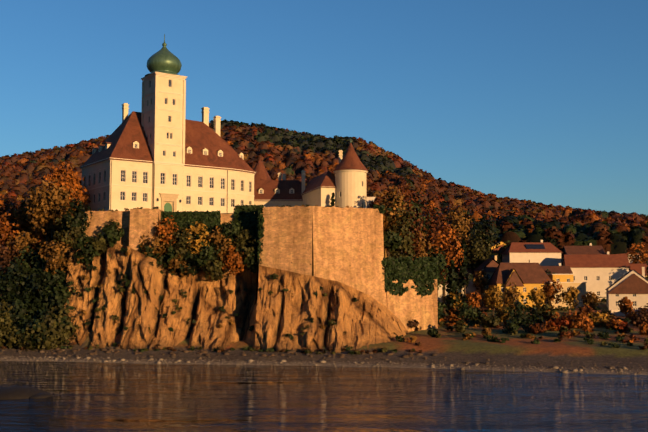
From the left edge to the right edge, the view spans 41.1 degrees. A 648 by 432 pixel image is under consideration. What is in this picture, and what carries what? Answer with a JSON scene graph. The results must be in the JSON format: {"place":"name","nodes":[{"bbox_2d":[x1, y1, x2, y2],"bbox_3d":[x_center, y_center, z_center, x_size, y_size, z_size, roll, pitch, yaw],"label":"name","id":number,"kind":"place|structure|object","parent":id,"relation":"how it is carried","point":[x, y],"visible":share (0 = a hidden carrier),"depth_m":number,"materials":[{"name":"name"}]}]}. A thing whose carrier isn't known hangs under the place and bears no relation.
{"place":"outdoors","nodes":[
{"label":"outdoors","id":0,"kind":"place"},
{"bbox_2d":[0,361,647,431],"bbox_3d":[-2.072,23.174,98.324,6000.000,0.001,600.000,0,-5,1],"label":"river water","id":1,"kind":"structure","parent":0,"point":[109,397],"depth_m":115.80,"materials":[{"name":"blue liquid"}]},
{"bbox_2d":[0,213,647,374],"bbox_3d":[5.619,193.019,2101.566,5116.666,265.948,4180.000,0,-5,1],"label":"terrain","id":2,"kind":"structure","parent":0,"point":[513,350],"depth_m":171.87,"materials":[{"name":"brown soil"}]},
{"bbox_2d":[79,34,256,212],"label":"castle","id":3,"kind":"structure","parent":2,"relation":"on","point":[161,152],"depth_m":212.37,"materials":[{"name":"paint"}]},
{"bbox_2d":[56,241,408,352],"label":"cliff rock","id":4,"kind":"object","parent":2,"relation":"on","point":[279,313],"visible":0.85,"depth_m":187.79,"materials":[{"name":"beige stone"}]},
{"bbox_2d":[82,206,437,331],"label":"fort walls","id":5,"kind":"structure","parent":2,"relation":"on","point":[348,247],"depth_m":192.67,"materials":[{"name":"stone"}]},
{"bbox_2d":[254,140,374,207],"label":"castle annex","id":6,"kind":"object","parent":2,"relation":"on","point":[346,184],"visible":0.75,"depth_m":219.17,"materials":[{"name":"paint"}]},
{"bbox_2d":[0,162,647,354],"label":"trees","id":7,"kind":"object","parent":2,"relation":"on","point":[423,262],"depth_m":197.51,"materials":[{"name":"green plant"}]},
{"bbox_2d":[0,119,647,274],"bbox_3d":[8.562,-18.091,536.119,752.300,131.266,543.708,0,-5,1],"label":"hill forest","id":8,"kind":"object","parent":2,"relation":"on","point":[539,235],"depth_m":477.11,"materials":[{"name":"orange plant"}]},
{"bbox_2d":[0,346,647,399],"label":"shore stones","id":9,"kind":"object","parent":2,"relation":"on","point":[16,392],"visible":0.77,"depth_m":166.90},
{"bbox_2d":[438,240,647,315],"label":"village houses","id":10,"kind":"structure","parent":2,"relation":"on","point":[613,279],"depth_m":256.45,"materials":[{"name":"white paint"}]},
{"bbox_2d":[0,0,647,215],"label":"sky","id":11,"kind":"structure","parent":0,"point":[545,102],"materials":[{"name":"blue"}]}
]}

